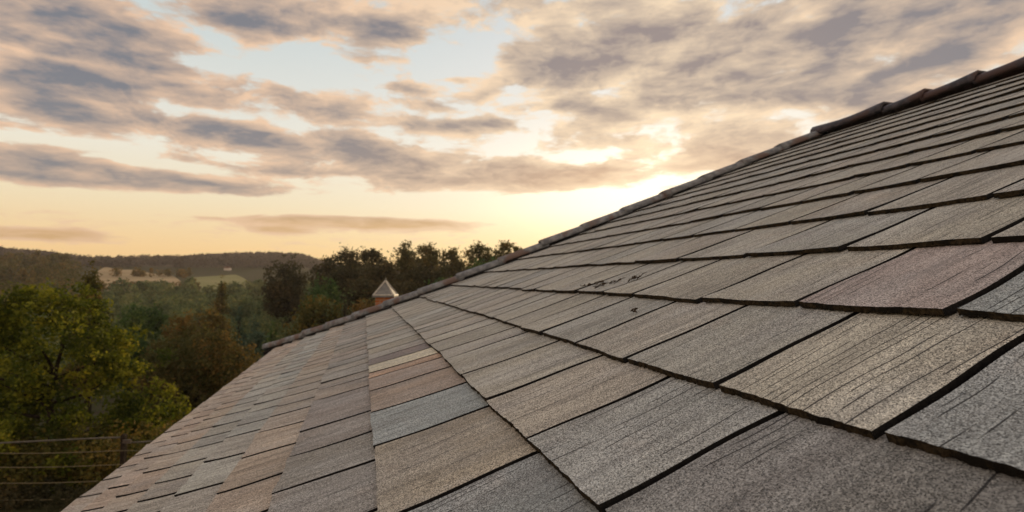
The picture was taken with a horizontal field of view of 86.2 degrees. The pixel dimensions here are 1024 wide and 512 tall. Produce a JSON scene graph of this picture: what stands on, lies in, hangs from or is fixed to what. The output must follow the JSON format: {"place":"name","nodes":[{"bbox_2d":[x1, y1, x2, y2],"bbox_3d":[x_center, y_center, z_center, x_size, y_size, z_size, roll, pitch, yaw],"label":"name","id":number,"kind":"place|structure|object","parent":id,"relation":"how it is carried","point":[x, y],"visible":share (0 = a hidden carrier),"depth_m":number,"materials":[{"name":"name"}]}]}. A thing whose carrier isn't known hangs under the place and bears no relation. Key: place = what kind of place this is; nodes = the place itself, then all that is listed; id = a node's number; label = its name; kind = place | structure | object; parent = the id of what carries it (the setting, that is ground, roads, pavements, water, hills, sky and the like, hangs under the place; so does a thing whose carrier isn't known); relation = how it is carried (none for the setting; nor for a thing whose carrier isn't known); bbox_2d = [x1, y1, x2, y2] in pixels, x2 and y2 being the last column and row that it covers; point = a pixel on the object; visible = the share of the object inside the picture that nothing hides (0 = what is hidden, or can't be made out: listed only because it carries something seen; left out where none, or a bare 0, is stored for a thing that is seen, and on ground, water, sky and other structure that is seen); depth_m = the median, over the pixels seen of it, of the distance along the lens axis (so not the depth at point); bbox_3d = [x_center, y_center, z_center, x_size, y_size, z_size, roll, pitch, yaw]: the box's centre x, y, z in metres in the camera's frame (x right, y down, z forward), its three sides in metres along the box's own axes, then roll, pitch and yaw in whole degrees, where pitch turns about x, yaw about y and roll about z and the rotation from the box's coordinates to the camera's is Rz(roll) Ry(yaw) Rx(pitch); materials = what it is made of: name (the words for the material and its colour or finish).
{"place":"outdoors","nodes":[
{"label":"outdoors","id":0,"kind":"place"},
{"bbox_2d":[96,267,179,291],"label":"field","id":1,"kind":"structure","parent":0,"point":[105,272],"depth_m":415.42,"materials":[{"name":"plant"}]},
{"bbox_2d":[71,261,319,269],"bbox_3d":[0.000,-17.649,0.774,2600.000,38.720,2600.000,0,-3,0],"label":"hills","id":2,"kind":"structure","parent":0,"point":[199,266],"depth_m":565.37,"materials":[{"name":"plant"}]},
{"bbox_2d":[0,246,399,272],"bbox_3d":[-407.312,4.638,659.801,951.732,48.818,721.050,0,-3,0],"label":"range wood","id":3,"kind":"object","parent":2,"relation":"on","point":[245,259],"visible":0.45,"depth_m":583.99,"materials":[{"name":"green plant"}]},
{"bbox_2d":[0,267,394,511],"bbox_3d":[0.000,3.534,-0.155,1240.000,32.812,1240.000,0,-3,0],"label":"ground","id":4,"kind":"structure","parent":0,"point":[251,274],"depth_m":454.33,"materials":[{"name":"green plant"}]},
{"bbox_2d":[0,250,84,316],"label":"hillside wood","id":5,"kind":"object","parent":4,"relation":"on","point":[41,268],"visible":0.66,"depth_m":349.76,"materials":[{"name":"plant"}]},
{"bbox_2d":[0,476,97,511],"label":"weeds","id":6,"kind":"object","parent":4,"relation":"on","point":[33,494],"visible":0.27,"depth_m":16.30,"materials":[{"name":"green plant"}]},
{"bbox_2d":[0,434,153,500],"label":"wire fence","id":7,"kind":"object","parent":4,"relation":"on","point":[124,442],"visible":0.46,"depth_m":16.31,"materials":[{"name":"grey metal"}]},
{"bbox_2d":[54,258,114,421],"bbox_3d":[-36.817,7.630,47.642,5.217,14.995,4.416,1,-3,-30],"label":"broadleaf tree","id":8,"kind":"object","parent":4,"relation":"on","point":[92,279],"visible":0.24,"depth_m":47.41,"materials":[{"name":"green plant"}]},
{"bbox_2d":[0,402,185,493],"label":"undergrowth","id":9,"kind":"object","parent":4,"relation":"on","point":[19,475],"visible":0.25,"depth_m":17.90,"materials":[{"name":"green plant"}]},
{"bbox_2d":[0,277,194,493],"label":"broadleaf tree","id":10,"kind":"object","parent":4,"relation":"on","point":[16,326],"visible":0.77,"depth_m":19.68,"materials":[{"name":"green plant"}]},
{"bbox_2d":[112,300,150,389],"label":"broadleaf tree","id":11,"kind":"object","parent":4,"relation":"on","point":[136,315],"visible":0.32,"depth_m":79.40,"materials":[{"name":"green plant"}]},
{"bbox_2d":[113,334,151,407],"bbox_3d":[-34.367,11.162,49.484,3.494,8.109,3.548,-2,-3,43],"label":"broadleaf tree","id":12,"kind":"object","parent":4,"relation":"on","point":[137,353],"visible":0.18,"depth_m":49.28,"materials":[{"name":"green plant"}]},
{"bbox_2d":[98,267,201,291],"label":"hedgerow","id":13,"kind":"object","parent":4,"relation":"on","point":[136,271],"visible":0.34,"depth_m":422.58,"materials":[{"name":"green plant"}]},
{"bbox_2d":[142,303,169,355],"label":"broadleaf tree","id":14,"kind":"object","parent":4,"relation":"on","point":[155,323],"visible":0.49,"depth_m":83.30,"materials":[{"name":"green plant"}]},
{"bbox_2d":[160,308,201,382],"bbox_3d":[-30.979,10.140,51.769,4.140,10.321,4.627,0,-3,0],"label":"broadleaf tree","id":15,"kind":"object","parent":4,"relation":"on","point":[181,321],"visible":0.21,"depth_m":51.12,"materials":[{"name":"green plant"}]},
{"bbox_2d":[0,267,374,412],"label":"valley wood","id":16,"kind":"object","parent":4,"relation":"on","point":[178,301],"visible":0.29,"depth_m":224.99,"materials":[{"name":"green plant"}]},
{"bbox_2d":[126,322,262,416],"bbox_3d":[-16.954,7.774,29.660,6.657,8.354,6.969,-2,-3,41],"label":"broadleaf tree","id":17,"kind":"object","parent":4,"relation":"on","point":[205,373],"visible":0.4,"depth_m":28.79,"materials":[{"name":"brown plant"}]},
{"bbox_2d":[189,302,232,360],"bbox_3d":[-27.350,9.452,49.665,4.115,10.496,4.153,0,-3,0],"label":"broadleaf tree","id":18,"kind":"object","parent":4,"relation":"on","point":[215,319],"visible":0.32,"depth_m":49.26,"materials":[{"name":"green plant"}]},
{"bbox_2d":[207,275,232,315],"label":"broadleaf tree","id":19,"kind":"object","parent":4,"relation":"on","point":[221,306],"visible":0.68,"depth_m":189.04,"materials":[{"name":"green plant"}]},
{"bbox_2d":[227,306,248,374],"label":"spruce tree","id":20,"kind":"object","parent":4,"relation":"on","point":[238,317],"visible":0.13,"depth_m":84.43,"materials":[{"name":"green plant"}]},
{"bbox_2d":[234,328,268,368],"bbox_3d":[-29.409,12.321,61.392,3.713,8.411,3.656,0,-3,0],"label":"broadleaf tree","id":21,"kind":"object","parent":4,"relation":"on","point":[258,337],"visible":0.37,"depth_m":61.28,"materials":[{"name":"green plant"}]},
{"bbox_2d":[244,314,263,355],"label":"spruce tree","id":22,"kind":"object","parent":4,"relation":"on","point":[254,324],"visible":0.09,"depth_m":79.38,"materials":[{"name":"green plant"}]},
{"bbox_2d":[263,321,280,354],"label":"conifer tree","id":23,"kind":"object","parent":4,"relation":"on","point":[271,334],"visible":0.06,"depth_m":69.50,"materials":[{"name":"green plant"}]},
{"bbox_2d":[257,253,310,334],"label":"broadleaf tree","id":24,"kind":"object","parent":4,"relation":"on","point":[280,294],"visible":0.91,"depth_m":147.80,"materials":[{"name":"green plant"}]},
{"bbox_2d":[282,294,342,336],"bbox_3d":[-23.328,9.966,65.866,7.366,10.782,7.118,-2,-3,38],"label":"broadleaf tree","id":25,"kind":"object","parent":4,"relation":"on","point":[308,319],"visible":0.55,"depth_m":64.71,"materials":[{"name":"green plant"}]},
{"bbox_2d":[298,273,342,315],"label":"broadleaf tree","id":26,"kind":"object","parent":4,"relation":"on","point":[331,289],"visible":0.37,"depth_m":91.53,"materials":[{"name":"green plant"}]},
{"bbox_2d":[300,253,342,297],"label":"broadleaf tree","id":27,"kind":"object","parent":4,"relation":"on","point":[325,268],"visible":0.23,"depth_m":126.59,"materials":[{"name":"green plant"}]},
{"bbox_2d":[318,263,364,316],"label":"broadleaf tree","id":28,"kind":"object","parent":4,"relation":"on","point":[355,274],"visible":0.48,"depth_m":110.26,"materials":[{"name":"green plant"}]},
{"bbox_2d":[333,246,365,305],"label":"broadleaf tree","id":29,"kind":"object","parent":4,"relation":"on","point":[345,254],"visible":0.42,"depth_m":124.85,"materials":[{"name":"green plant"}]},
{"bbox_2d":[339,276,381,314],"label":"broadleaf tree","id":30,"kind":"object","parent":4,"relation":"on","point":[359,286],"visible":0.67,"depth_m":86.87,"materials":[{"name":"green plant"}]},
{"bbox_2d":[347,298,374,311],"bbox_3d":[-16.775,8.639,61.771,3.720,7.926,4.084,-2,-3,41],"label":"broadleaf tree","id":31,"kind":"object","parent":4,"relation":"on","point":[358,306],"visible":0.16,"depth_m":61.79,"materials":[{"name":"brown plant"}]},
{"bbox_2d":[358,245,387,274],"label":"broadleaf tree","id":32,"kind":"object","parent":4,"relation":"on","point":[372,254],"visible":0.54,"depth_m":120.25,"materials":[{"name":"green plant"}]},
{"bbox_2d":[356,258,402,295],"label":"broadleaf tree","id":33,"kind":"object","parent":4,"relation":"on","point":[374,273],"visible":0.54,"depth_m":106.75,"materials":[{"name":"green plant"}]},
{"bbox_2d":[288,249,499,314],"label":"ridge wood","id":34,"kind":"object","parent":4,"relation":"on","point":[443,264],"visible":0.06,"depth_m":122.24,"materials":[{"name":"green plant"}]},
{"bbox_2d":[387,240,421,290],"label":"broadleaf tree","id":35,"kind":"object","parent":4,"relation":"on","point":[406,254],"visible":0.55,"depth_m":117.53,"materials":[{"name":"green plant"}]},
{"bbox_2d":[389,274,424,295],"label":"broadleaf tree","id":36,"kind":"object","parent":4,"relation":"on","point":[407,288],"visible":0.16,"depth_m":83.37,"materials":[{"name":"green plant"}]},
{"bbox_2d":[394,258,436,292],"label":"broadleaf tree","id":37,"kind":"object","parent":4,"relation":"on","point":[423,275],"visible":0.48,"depth_m":102.61,"materials":[{"name":"green plant"}]},
{"bbox_2d":[408,241,447,281],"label":"broadleaf tree","id":38,"kind":"object","parent":4,"relation":"on","point":[426,250],"visible":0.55,"depth_m":115.30,"materials":[{"name":"green plant"}]},
{"bbox_2d":[424,276,451,284],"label":"broadleaf tree","id":39,"kind":"object","parent":4,"relation":"on","point":[441,279],"visible":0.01,"depth_m":83.42,"materials":[{"name":"green plant"}]},
{"bbox_2d":[430,261,467,282],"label":"broadleaf tree","id":40,"kind":"object","parent":4,"relation":"on","point":[445,275],"visible":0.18,"depth_m":102.89,"materials":[{"name":"green plant"}]},
{"bbox_2d":[437,245,465,272],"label":"broadleaf tree","id":41,"kind":"object","parent":4,"relation":"on","point":[450,254],"visible":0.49,"depth_m":117.45,"materials":[{"name":"green plant"}]},
{"bbox_2d":[460,239,498,267],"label":"broadleaf tree","id":42,"kind":"object","parent":4,"relation":"on","point":[478,249],"visible":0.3,"depth_m":108.39,"materials":[{"name":"green plant"}]},
{"bbox_2d":[466,256,497,269],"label":"broadleaf tree","id":43,"kind":"object","parent":4,"relation":"on","point":[480,263],"visible":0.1,"depth_m":99.18,"materials":[{"name":"green plant"}]},
{"bbox_2d":[482,240,516,262],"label":"broadleaf tree","id":44,"kind":"object","parent":4,"relation":"on","point":[507,246],"visible":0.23,"depth_m":110.62,"materials":[{"name":"green plant"}]},
{"bbox_2d":[505,244,522,253],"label":"broadleaf tree","id":45,"kind":"object","parent":4,"relation":"on","point":[516,248],"visible":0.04,"depth_m":112.83,"materials":[{"name":"green plant"}]},
{"bbox_2d":[193,275,247,293],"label":"field","id":46,"kind":"structure","parent":0,"point":[209,280],"depth_m":422.89,"materials":[{"name":"green plant"}]},
{"bbox_2d":[372,278,398,304],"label":"neighbouring house","id":47,"kind":"structure","parent":0,"point":[385,291],"depth_m":13.76,"materials":[{"name":"grey tile"}]},
{"bbox_2d":[0,0,1023,266],"label":"sky","id":48,"kind":"structure","parent":0,"point":[314,128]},
{"bbox_2d":[61,57,1023,511],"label":"house","id":49,"kind":"structure","parent":0,"point":[827,317],"depth_m":1.20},
{"bbox_2d":[580,280,606,288],"bbox_3d":[0.330,0.111,2.144,0.071,0.033,0.187,1,-3,-14],"label":"dry twig","id":50,"kind":"object","parent":49,"relation":"on","point":[603,284],"visible":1,"depth_m":2.14,"materials":[{"name":"black wood"}]},
{"bbox_2d":[628,272,645,281],"bbox_3d":[0.443,0.075,1.952,0.052,0.038,0.067,-2,-3,40],"label":"dry twig","id":51,"kind":"object","parent":49,"relation":"on","point":[634,277],"visible":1,"depth_m":1.95,"materials":[{"name":"black wood"}]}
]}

